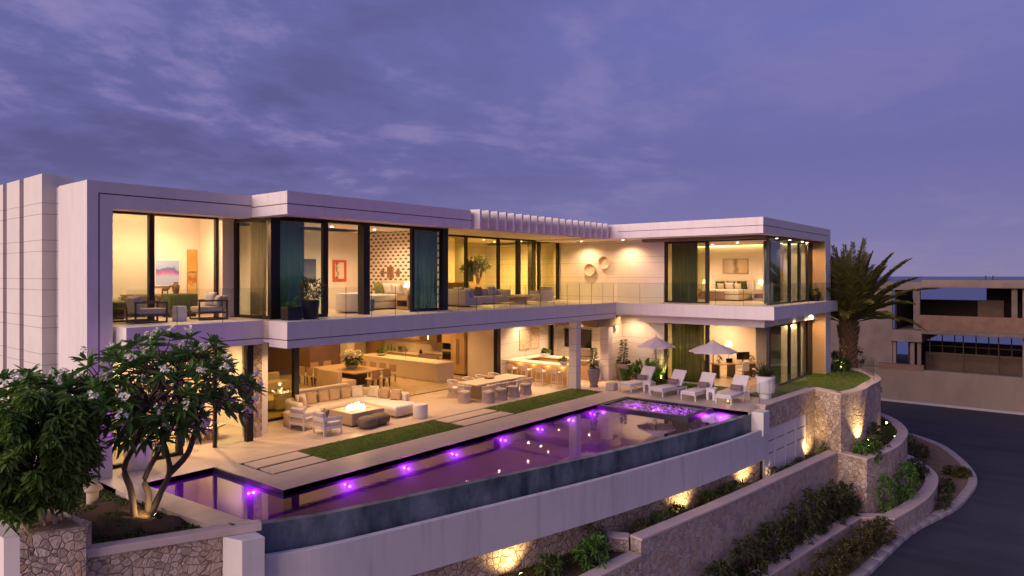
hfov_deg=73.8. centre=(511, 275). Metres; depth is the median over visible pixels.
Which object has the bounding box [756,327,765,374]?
curtain
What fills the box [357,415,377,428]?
knitted pouf
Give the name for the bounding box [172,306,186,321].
ceramic stool
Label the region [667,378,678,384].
bolster pillow
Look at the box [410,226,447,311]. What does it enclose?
sliding door
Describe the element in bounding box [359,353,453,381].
kitchen island
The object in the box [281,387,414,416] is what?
sectional sofa
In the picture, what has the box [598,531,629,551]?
stone wall
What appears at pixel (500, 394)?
woven chair
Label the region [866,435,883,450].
shrub
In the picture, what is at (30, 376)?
frangipani tree
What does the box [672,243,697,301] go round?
curtain
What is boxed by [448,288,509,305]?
balcony sofa
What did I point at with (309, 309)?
potted plant
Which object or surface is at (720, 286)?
throw pillow
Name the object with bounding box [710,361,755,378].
desk
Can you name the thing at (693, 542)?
stone wall
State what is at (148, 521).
soil mound
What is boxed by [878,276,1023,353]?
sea
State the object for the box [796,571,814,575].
shrub
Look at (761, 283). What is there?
table lamp
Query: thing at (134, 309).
lounge chair
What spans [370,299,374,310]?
blue cube
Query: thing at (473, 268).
indoor tree
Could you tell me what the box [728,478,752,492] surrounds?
grass clump
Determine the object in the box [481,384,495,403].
woven chair
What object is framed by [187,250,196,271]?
painting
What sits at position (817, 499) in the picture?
shrub
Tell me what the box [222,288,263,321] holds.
glass balustrade
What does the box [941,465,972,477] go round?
shrub
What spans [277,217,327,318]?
sliding door
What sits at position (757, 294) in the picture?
nightstand
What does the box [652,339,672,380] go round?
bamboo
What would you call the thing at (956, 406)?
kerb
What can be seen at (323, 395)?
throw pillow
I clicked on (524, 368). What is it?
bar stool
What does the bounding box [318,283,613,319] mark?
glass balustrade
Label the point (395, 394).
throw pillow
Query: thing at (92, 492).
stone ornament
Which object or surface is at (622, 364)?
potted plant
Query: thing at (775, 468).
shrub
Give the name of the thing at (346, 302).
tub chair
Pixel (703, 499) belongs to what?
grass clump
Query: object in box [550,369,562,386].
bar stool
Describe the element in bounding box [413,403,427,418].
drum stool
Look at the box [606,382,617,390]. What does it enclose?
woven cube
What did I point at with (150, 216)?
sliding door
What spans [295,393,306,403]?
throw pillow
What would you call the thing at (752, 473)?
stone wall
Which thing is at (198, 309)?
lounge chair
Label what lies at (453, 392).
woven chair
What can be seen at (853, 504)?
shrub
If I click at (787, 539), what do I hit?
shrub
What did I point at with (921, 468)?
shrub
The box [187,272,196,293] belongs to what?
painting
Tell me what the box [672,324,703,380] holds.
curtain
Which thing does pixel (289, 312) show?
black planter
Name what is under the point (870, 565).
kerb
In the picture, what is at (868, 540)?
shrub
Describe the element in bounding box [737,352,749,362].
computer monitor
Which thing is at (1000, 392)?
retaining wall
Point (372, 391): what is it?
throw pillow
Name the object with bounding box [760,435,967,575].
planting bed
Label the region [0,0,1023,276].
sky
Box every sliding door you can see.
[113,211,218,321]
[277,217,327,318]
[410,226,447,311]
[664,240,709,302]
[664,323,709,382]
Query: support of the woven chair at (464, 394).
on the terrace
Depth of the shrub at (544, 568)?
19.13 m
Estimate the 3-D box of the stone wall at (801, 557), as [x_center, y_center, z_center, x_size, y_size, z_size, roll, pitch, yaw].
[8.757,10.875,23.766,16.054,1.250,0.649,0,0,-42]
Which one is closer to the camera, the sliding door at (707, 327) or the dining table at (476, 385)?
the dining table at (476, 385)
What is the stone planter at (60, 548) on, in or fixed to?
on the ground
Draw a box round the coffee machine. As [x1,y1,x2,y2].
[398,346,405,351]
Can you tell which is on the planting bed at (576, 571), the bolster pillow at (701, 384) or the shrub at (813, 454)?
the shrub at (813, 454)
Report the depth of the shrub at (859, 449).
30.54 m
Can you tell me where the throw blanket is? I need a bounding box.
[700,291,724,299]
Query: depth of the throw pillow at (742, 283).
39.03 m
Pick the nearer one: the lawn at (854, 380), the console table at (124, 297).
the console table at (124, 297)
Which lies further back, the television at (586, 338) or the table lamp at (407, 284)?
the television at (586, 338)
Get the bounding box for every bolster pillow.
[636,374,646,379]
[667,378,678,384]
[697,381,708,387]
[729,384,742,390]
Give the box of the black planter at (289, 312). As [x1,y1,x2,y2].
[281,301,301,320]
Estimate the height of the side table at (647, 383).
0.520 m
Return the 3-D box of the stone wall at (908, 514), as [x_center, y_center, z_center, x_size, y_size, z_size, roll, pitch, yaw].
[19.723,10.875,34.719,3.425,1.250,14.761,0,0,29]
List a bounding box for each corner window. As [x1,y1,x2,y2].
[234,217,276,319]
[708,238,811,304]
[766,319,811,387]
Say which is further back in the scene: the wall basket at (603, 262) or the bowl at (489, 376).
the wall basket at (603, 262)
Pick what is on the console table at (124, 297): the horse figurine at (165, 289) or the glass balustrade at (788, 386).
the horse figurine at (165, 289)
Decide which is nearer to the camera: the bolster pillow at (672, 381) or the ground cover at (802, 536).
the ground cover at (802, 536)
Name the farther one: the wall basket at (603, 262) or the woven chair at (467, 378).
the wall basket at (603, 262)
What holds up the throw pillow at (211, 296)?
on the lounge chair at (198, 309)
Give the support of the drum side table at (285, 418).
on the terrace
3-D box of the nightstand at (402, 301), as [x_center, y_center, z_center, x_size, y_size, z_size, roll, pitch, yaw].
[-4.400,1.090,28.438,0.700,0.580,0.512,0,0,39]
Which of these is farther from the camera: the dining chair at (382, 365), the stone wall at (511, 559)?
the dining chair at (382, 365)
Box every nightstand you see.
[396,295,409,308]
[753,290,762,299]
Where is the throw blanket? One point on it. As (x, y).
(720, 295)
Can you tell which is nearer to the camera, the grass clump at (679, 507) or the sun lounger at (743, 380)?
the grass clump at (679, 507)
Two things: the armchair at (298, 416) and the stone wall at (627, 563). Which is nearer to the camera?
the stone wall at (627, 563)
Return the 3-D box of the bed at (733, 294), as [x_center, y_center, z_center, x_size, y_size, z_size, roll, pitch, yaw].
[12.311,0.775,39.013,2.300,1.150,2.220,0,0,39]
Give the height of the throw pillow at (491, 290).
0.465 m
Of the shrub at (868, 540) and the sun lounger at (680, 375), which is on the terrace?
the sun lounger at (680, 375)
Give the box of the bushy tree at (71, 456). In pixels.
[0,382,108,535]
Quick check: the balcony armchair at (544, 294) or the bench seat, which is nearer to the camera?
the bench seat
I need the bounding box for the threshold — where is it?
[655,378,755,390]
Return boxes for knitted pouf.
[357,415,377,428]
[371,412,389,424]
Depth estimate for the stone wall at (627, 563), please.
20.06 m
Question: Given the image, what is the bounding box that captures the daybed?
[113,300,125,319]
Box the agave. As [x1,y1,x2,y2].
[954,470,965,477]
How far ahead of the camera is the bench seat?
32.81 m
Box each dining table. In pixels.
[312,363,382,384]
[457,374,526,399]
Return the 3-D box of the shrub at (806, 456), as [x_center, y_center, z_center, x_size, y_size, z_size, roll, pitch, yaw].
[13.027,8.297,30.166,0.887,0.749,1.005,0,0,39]
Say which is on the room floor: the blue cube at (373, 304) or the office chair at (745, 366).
the office chair at (745, 366)
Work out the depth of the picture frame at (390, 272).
30.01 m
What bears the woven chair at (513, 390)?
on the terrace
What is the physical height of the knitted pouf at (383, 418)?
0.420 m
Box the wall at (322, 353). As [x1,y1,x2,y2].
[310,344,339,365]
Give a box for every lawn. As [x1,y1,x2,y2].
[297,420,464,460]
[484,389,599,413]
[655,381,726,390]
[750,366,870,398]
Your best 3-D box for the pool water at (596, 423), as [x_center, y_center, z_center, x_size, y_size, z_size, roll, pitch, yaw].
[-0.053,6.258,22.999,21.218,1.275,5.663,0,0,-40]
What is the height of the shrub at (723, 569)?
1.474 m
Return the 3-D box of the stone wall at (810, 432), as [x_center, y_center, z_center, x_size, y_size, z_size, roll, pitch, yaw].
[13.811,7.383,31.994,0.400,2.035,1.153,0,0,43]
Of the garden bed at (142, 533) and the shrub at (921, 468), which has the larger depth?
the shrub at (921, 468)
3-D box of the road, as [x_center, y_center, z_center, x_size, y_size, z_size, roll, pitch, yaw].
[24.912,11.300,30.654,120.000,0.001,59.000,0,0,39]
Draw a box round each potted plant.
[115,370,153,470]
[294,276,325,318]
[376,347,386,355]
[541,348,551,355]
[558,356,568,364]
[587,348,600,386]
[615,339,631,379]
[749,363,777,398]
[809,287,821,300]
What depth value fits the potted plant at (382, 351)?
38.77 m
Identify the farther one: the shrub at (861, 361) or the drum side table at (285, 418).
the shrub at (861, 361)
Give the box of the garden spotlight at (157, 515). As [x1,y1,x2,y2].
[154,513,161,518]
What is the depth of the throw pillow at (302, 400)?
25.57 m
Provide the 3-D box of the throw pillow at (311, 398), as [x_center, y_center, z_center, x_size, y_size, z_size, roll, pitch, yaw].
[-7.915,4.820,26.856,0.246,0.484,0.500,0,0,39]
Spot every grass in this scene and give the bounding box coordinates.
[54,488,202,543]
[241,409,512,474]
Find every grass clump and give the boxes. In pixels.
[626,516,653,537]
[643,508,672,525]
[662,501,688,519]
[697,488,722,505]
[712,482,740,498]
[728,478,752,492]
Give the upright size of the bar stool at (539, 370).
0.921 m
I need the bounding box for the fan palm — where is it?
[618,357,664,381]
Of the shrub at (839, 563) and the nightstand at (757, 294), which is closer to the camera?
the shrub at (839, 563)
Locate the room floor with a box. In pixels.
[113,368,805,463]
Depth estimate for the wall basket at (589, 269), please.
38.71 m
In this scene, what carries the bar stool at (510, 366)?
on the terrace
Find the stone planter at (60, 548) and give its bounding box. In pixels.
[0,508,91,575]
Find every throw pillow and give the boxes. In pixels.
[134,296,142,301]
[205,292,216,305]
[213,296,221,306]
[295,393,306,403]
[299,397,306,409]
[305,391,316,404]
[318,389,328,402]
[322,408,329,417]
[328,387,339,400]
[340,386,350,398]
[351,385,362,396]
[367,385,378,396]
[374,283,383,293]
[379,386,389,398]
[383,283,393,293]
[390,388,401,399]
[392,283,402,293]
[464,288,473,297]
[475,287,482,295]
[487,286,496,294]
[715,281,724,288]
[717,283,724,288]
[725,282,733,288]
[734,284,741,288]
[737,281,746,288]
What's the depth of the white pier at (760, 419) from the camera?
27.59 m
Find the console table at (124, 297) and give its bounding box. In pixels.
[120,293,181,317]
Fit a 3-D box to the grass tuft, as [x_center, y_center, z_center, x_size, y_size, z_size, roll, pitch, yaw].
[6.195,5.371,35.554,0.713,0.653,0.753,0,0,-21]
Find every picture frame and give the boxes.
[332,260,346,280]
[387,266,393,277]
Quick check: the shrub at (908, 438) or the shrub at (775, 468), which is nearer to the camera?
the shrub at (775, 468)
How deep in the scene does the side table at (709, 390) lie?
30.17 m
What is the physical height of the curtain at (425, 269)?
3.180 m
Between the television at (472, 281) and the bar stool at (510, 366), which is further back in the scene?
the television at (472, 281)
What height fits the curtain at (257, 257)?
3.180 m
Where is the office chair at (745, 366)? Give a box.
[736,362,748,374]
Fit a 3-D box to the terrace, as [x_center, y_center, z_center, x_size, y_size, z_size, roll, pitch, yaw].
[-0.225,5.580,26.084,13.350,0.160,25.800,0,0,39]
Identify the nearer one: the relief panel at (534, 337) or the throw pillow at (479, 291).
the throw pillow at (479, 291)
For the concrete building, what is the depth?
62.02 m
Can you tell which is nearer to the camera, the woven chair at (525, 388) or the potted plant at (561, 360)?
the woven chair at (525, 388)
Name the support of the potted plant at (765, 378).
on the terrace
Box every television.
[468,259,481,288]
[564,329,591,347]
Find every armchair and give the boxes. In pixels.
[289,407,313,431]
[313,410,341,436]
[529,287,552,300]
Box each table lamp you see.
[404,281,409,294]
[758,280,762,289]
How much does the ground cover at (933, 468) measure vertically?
0.092 m
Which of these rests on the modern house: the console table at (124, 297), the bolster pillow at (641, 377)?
the console table at (124, 297)
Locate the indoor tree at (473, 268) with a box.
[459,255,491,283]
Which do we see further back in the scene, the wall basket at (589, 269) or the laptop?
the wall basket at (589, 269)
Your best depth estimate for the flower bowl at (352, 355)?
34.53 m
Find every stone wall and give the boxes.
[89,537,222,575]
[412,468,745,575]
[579,550,641,575]
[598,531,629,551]
[630,450,837,575]
[746,462,759,483]
[746,515,861,575]
[755,387,814,427]
[806,410,814,454]
[810,364,880,453]
[837,413,907,512]
[856,454,937,539]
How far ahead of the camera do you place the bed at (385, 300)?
28.44 m
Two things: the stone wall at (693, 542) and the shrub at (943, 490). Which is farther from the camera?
the shrub at (943, 490)
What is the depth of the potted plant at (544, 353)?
37.66 m
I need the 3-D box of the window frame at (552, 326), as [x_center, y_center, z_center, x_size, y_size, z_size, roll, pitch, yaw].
[2.367,3.850,39.936,0.100,3.300,0.130,0,0,39]
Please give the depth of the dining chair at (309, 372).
34.10 m
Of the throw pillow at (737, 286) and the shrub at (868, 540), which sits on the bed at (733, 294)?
the throw pillow at (737, 286)
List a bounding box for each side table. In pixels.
[283,410,305,426]
[643,380,653,392]
[706,387,717,400]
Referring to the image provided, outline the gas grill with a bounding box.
[581,349,592,364]
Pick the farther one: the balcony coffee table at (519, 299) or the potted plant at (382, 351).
the potted plant at (382, 351)
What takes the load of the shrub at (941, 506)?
on the planting bed at (945, 457)
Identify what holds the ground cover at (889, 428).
on the planting bed at (890, 431)
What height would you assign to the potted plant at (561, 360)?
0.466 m
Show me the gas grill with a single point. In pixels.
(585, 354)
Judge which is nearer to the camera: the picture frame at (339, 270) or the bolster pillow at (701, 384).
the picture frame at (339, 270)
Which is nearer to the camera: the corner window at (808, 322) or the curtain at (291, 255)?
the curtain at (291, 255)
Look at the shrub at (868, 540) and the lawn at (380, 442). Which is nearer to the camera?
the lawn at (380, 442)
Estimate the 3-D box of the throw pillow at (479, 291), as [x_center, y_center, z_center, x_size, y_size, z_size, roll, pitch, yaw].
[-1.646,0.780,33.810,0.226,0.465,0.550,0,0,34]
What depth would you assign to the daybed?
20.92 m
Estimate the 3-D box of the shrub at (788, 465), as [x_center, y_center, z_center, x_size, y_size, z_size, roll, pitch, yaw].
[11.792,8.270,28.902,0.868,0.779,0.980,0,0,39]
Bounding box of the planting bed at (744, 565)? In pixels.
[738,519,837,569]
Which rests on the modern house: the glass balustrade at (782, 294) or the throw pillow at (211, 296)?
the glass balustrade at (782, 294)
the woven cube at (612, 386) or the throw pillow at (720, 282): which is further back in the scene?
the throw pillow at (720, 282)
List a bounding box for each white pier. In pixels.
[223,532,264,575]
[751,409,769,436]
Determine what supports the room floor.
on the terrace base
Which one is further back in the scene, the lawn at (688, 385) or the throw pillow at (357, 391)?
the lawn at (688, 385)
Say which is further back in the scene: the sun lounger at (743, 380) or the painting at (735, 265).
the painting at (735, 265)
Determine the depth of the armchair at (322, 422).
23.57 m
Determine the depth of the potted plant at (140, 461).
19.33 m
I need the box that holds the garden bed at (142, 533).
[1,473,197,543]
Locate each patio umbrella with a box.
[637,336,675,384]
[689,339,737,387]
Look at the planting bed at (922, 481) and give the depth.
33.44 m
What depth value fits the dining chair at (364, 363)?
36.97 m
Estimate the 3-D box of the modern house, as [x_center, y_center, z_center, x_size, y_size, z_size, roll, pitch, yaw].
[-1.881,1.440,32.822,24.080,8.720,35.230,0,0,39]
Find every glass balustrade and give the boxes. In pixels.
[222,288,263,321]
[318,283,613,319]
[715,282,829,305]
[759,373,798,402]
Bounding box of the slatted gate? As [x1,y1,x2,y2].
[761,414,805,479]
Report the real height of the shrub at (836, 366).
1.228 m
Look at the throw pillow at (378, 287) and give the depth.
29.73 m
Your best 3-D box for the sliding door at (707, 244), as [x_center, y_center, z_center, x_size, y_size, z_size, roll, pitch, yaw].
[8.990,-0.185,35.179,2.420,3.170,0.180,0,0,39]
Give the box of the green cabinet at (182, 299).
[161,293,197,317]
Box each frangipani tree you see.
[0,363,85,459]
[43,325,268,516]
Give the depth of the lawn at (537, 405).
29.82 m
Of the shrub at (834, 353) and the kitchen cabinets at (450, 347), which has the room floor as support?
the kitchen cabinets at (450, 347)
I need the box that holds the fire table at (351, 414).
[330,401,383,426]
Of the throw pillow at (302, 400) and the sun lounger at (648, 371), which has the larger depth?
the sun lounger at (648, 371)
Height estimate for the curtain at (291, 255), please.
3.180 m
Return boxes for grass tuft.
[626,373,635,380]
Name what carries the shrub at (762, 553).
on the planting bed at (744, 565)
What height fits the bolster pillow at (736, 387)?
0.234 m
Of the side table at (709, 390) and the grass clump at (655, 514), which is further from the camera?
the side table at (709, 390)
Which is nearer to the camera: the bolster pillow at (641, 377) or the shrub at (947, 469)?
the bolster pillow at (641, 377)
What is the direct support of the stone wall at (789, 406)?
on the stone wall at (810, 432)
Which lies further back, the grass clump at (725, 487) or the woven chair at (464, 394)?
the woven chair at (464, 394)
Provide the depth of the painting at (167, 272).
23.91 m
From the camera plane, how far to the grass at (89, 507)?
15.26 m
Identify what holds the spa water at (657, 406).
in the swimming pool
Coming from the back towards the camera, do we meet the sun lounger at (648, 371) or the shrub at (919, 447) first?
the shrub at (919, 447)
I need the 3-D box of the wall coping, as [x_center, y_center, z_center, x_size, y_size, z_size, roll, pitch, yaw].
[-7.170,5.605,14.583,3.428,0.170,0.333,0,0,-27]
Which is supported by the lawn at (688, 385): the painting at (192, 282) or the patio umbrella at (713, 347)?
the patio umbrella at (713, 347)
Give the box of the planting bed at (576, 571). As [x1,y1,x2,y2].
[507,476,760,575]
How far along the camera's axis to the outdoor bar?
35.45 m
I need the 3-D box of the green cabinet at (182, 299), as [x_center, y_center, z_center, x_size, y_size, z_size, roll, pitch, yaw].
[-11.347,1.010,23.299,0.700,0.780,0.950,0,0,39]
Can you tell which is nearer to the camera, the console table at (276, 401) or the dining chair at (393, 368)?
the console table at (276, 401)
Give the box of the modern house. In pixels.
[0,174,837,479]
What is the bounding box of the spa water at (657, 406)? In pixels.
[610,399,702,414]
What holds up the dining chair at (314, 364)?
on the room floor
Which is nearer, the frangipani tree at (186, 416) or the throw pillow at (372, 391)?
the frangipani tree at (186, 416)
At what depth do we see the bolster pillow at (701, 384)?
30.94 m
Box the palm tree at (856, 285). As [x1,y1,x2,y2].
[826,238,933,367]
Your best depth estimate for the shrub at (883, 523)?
28.20 m
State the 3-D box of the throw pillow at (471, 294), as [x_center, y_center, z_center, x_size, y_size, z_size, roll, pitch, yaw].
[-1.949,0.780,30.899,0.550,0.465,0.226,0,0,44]
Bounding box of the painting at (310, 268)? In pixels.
[304,259,315,282]
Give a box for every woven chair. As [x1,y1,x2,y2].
[447,379,459,398]
[457,384,471,402]
[462,376,474,385]
[475,374,487,389]
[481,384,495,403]
[488,372,499,389]
[494,382,507,400]
[507,380,519,397]
[519,377,532,394]
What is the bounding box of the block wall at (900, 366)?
[879,362,924,371]
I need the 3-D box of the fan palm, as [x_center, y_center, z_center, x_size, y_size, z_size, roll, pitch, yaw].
[6.974,4.998,35.794,2.440,1.488,2.280,0,0,39]
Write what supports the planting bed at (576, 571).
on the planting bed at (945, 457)
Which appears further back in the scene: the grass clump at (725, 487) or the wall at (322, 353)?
the wall at (322, 353)
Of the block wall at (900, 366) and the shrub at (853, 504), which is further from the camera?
the block wall at (900, 366)
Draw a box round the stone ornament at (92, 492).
[83,478,102,504]
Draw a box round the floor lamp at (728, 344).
[725,341,731,357]
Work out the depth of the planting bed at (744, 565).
25.47 m
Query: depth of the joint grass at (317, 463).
20.67 m
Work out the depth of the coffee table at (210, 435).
22.91 m
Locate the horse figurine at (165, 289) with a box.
[161,285,171,293]
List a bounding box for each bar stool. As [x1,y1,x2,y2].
[506,364,517,379]
[520,365,532,382]
[535,367,547,385]
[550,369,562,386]
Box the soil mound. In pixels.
[72,501,183,537]
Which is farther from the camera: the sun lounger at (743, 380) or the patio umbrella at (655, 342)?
the patio umbrella at (655, 342)
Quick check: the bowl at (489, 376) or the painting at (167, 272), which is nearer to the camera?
the painting at (167, 272)
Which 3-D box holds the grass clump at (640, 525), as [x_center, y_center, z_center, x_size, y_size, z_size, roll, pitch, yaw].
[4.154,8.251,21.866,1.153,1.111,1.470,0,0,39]
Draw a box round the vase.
[172,282,179,293]
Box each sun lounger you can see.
[618,366,655,392]
[649,369,686,397]
[680,372,715,400]
[715,374,749,404]
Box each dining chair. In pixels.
[299,366,311,384]
[306,367,314,385]
[310,362,318,371]
[314,368,316,385]
[323,360,330,365]
[360,360,366,365]
[365,370,379,386]
[368,361,375,377]
[377,368,390,386]
[379,363,385,379]
[388,364,395,382]
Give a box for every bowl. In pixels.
[339,349,363,368]
[484,375,494,378]
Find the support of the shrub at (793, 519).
on the planting bed at (744, 565)
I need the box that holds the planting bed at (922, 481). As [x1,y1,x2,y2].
[851,467,924,513]
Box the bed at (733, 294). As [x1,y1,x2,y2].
[702,279,753,299]
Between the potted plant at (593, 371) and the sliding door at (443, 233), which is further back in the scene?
the potted plant at (593, 371)
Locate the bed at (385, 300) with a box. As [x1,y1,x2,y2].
[370,280,409,308]
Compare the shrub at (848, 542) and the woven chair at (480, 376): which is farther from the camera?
the woven chair at (480, 376)
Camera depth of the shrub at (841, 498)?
28.25 m
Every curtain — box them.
[250,221,265,315]
[280,221,303,315]
[414,230,436,308]
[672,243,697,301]
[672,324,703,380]
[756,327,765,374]
[764,241,780,303]
[771,326,780,383]
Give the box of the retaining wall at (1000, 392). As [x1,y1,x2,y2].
[831,363,1023,411]
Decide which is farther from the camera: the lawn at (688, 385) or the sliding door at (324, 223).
the lawn at (688, 385)
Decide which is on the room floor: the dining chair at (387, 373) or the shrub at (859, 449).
the dining chair at (387, 373)
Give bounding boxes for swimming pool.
[148,397,768,575]
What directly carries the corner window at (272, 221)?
in the modern house
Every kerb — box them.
[848,433,976,575]
[881,398,1023,414]
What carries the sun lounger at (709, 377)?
on the terrace
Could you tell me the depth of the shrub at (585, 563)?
19.79 m
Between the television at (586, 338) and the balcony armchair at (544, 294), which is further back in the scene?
the television at (586, 338)
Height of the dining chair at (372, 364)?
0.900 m
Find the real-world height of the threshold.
0.160 m
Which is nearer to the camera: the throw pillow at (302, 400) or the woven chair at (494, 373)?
the throw pillow at (302, 400)
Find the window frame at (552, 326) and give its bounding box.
[551,325,553,355]
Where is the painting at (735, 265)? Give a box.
[723,259,747,272]
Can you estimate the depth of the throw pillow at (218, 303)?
21.75 m
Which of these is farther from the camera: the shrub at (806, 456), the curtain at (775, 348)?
the curtain at (775, 348)
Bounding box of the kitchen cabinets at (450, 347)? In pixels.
[366,332,466,375]
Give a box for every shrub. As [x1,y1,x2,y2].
[530,550,565,575]
[571,533,612,570]
[578,522,609,557]
[700,558,737,575]
[729,534,776,575]
[754,519,798,563]
[769,466,783,474]
[775,501,817,546]
[783,460,795,468]
[790,457,803,466]
[796,454,812,462]
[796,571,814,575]
[797,486,837,536]
[806,451,817,457]
[810,550,849,575]
[814,478,851,528]
[816,442,831,453]
[826,534,864,571]
[829,480,862,517]
[831,349,839,362]
[831,356,849,370]
[845,521,879,557]
[852,437,875,455]
[857,346,863,367]
[863,515,899,549]
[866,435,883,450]
[867,421,890,446]
[872,449,883,463]
[874,472,900,513]
[894,460,921,501]
[907,433,916,448]
[907,440,930,458]
[908,454,930,479]
[935,493,952,510]
[937,486,953,500]
[938,477,955,492]
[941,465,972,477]
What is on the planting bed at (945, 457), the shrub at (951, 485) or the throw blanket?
the shrub at (951, 485)
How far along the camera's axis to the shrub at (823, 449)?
31.40 m
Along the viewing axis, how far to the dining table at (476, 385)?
30.55 m
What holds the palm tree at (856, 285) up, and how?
on the lawn at (854, 380)
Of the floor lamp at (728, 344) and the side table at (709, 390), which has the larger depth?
the floor lamp at (728, 344)
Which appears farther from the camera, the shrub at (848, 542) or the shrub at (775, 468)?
the shrub at (775, 468)
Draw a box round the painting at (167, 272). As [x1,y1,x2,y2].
[155,260,179,285]
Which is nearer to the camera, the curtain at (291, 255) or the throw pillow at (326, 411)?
the curtain at (291, 255)
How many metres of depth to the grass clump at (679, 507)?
23.28 m
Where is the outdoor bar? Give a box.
[501,354,599,387]
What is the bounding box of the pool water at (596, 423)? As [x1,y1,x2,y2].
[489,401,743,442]
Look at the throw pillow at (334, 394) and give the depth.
27.61 m
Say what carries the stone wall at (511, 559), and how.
on the planting bed at (576, 571)
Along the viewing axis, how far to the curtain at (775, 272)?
34.22 m
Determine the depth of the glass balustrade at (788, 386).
30.98 m
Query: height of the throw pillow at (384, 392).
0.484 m
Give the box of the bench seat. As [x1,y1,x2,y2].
[317,368,355,387]
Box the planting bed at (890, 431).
[875,421,896,447]
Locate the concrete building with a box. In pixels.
[831,276,1023,376]
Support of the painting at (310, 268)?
attached to the modern house
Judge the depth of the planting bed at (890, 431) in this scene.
35.73 m
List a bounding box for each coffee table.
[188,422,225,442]
[507,296,532,303]
[511,294,530,301]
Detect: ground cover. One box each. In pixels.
[500,480,757,575]
[743,509,844,572]
[826,442,958,571]
[865,419,896,452]
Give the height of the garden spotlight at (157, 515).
0.283 m
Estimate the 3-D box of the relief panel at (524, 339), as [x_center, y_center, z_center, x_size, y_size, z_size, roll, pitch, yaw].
[0.686,3.540,37.752,0.037,1.120,0.880,0,0,39]
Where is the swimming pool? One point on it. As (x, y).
(429, 512)
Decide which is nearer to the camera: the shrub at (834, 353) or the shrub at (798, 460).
the shrub at (798, 460)
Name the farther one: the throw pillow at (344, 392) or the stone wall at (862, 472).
the stone wall at (862, 472)
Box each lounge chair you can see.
[125,297,167,323]
[189,295,227,320]
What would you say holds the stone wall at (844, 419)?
on the planting bed at (890, 431)
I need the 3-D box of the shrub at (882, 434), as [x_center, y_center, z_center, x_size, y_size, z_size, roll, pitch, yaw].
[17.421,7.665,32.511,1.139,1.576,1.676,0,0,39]
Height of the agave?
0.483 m
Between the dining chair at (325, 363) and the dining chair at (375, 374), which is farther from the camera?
the dining chair at (325, 363)
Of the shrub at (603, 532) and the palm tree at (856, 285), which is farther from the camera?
the palm tree at (856, 285)
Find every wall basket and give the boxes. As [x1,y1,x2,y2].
[584,263,594,275]
[598,256,609,268]
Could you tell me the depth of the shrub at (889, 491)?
30.01 m
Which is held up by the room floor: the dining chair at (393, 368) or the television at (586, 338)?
the dining chair at (393, 368)
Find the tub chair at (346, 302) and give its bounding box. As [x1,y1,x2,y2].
[335,293,357,311]
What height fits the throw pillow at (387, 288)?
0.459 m
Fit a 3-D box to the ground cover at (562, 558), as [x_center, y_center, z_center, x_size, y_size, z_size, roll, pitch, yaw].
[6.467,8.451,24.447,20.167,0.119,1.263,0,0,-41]
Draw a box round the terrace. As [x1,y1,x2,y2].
[97,377,768,526]
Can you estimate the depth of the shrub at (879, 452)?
30.17 m
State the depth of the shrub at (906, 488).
31.47 m
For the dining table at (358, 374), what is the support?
on the room floor
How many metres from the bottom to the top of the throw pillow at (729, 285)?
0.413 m
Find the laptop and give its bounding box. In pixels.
[726,358,732,362]
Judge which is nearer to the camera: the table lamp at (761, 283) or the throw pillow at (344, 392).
the throw pillow at (344, 392)
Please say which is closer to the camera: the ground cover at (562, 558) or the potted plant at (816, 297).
the ground cover at (562, 558)
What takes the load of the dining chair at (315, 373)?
on the room floor
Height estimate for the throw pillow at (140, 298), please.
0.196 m
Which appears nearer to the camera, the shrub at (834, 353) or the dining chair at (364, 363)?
the dining chair at (364, 363)
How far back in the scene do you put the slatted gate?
29.67 m
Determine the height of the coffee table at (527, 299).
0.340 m
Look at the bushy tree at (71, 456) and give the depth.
13.39 m
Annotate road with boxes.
[870,401,1023,575]
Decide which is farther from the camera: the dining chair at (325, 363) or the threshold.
the dining chair at (325, 363)
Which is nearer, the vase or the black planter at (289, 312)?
the black planter at (289, 312)
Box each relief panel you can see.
[519,329,529,349]
[531,328,538,348]
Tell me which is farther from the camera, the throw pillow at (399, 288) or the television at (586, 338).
the television at (586, 338)
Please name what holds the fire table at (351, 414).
on the terrace
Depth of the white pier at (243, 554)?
14.79 m

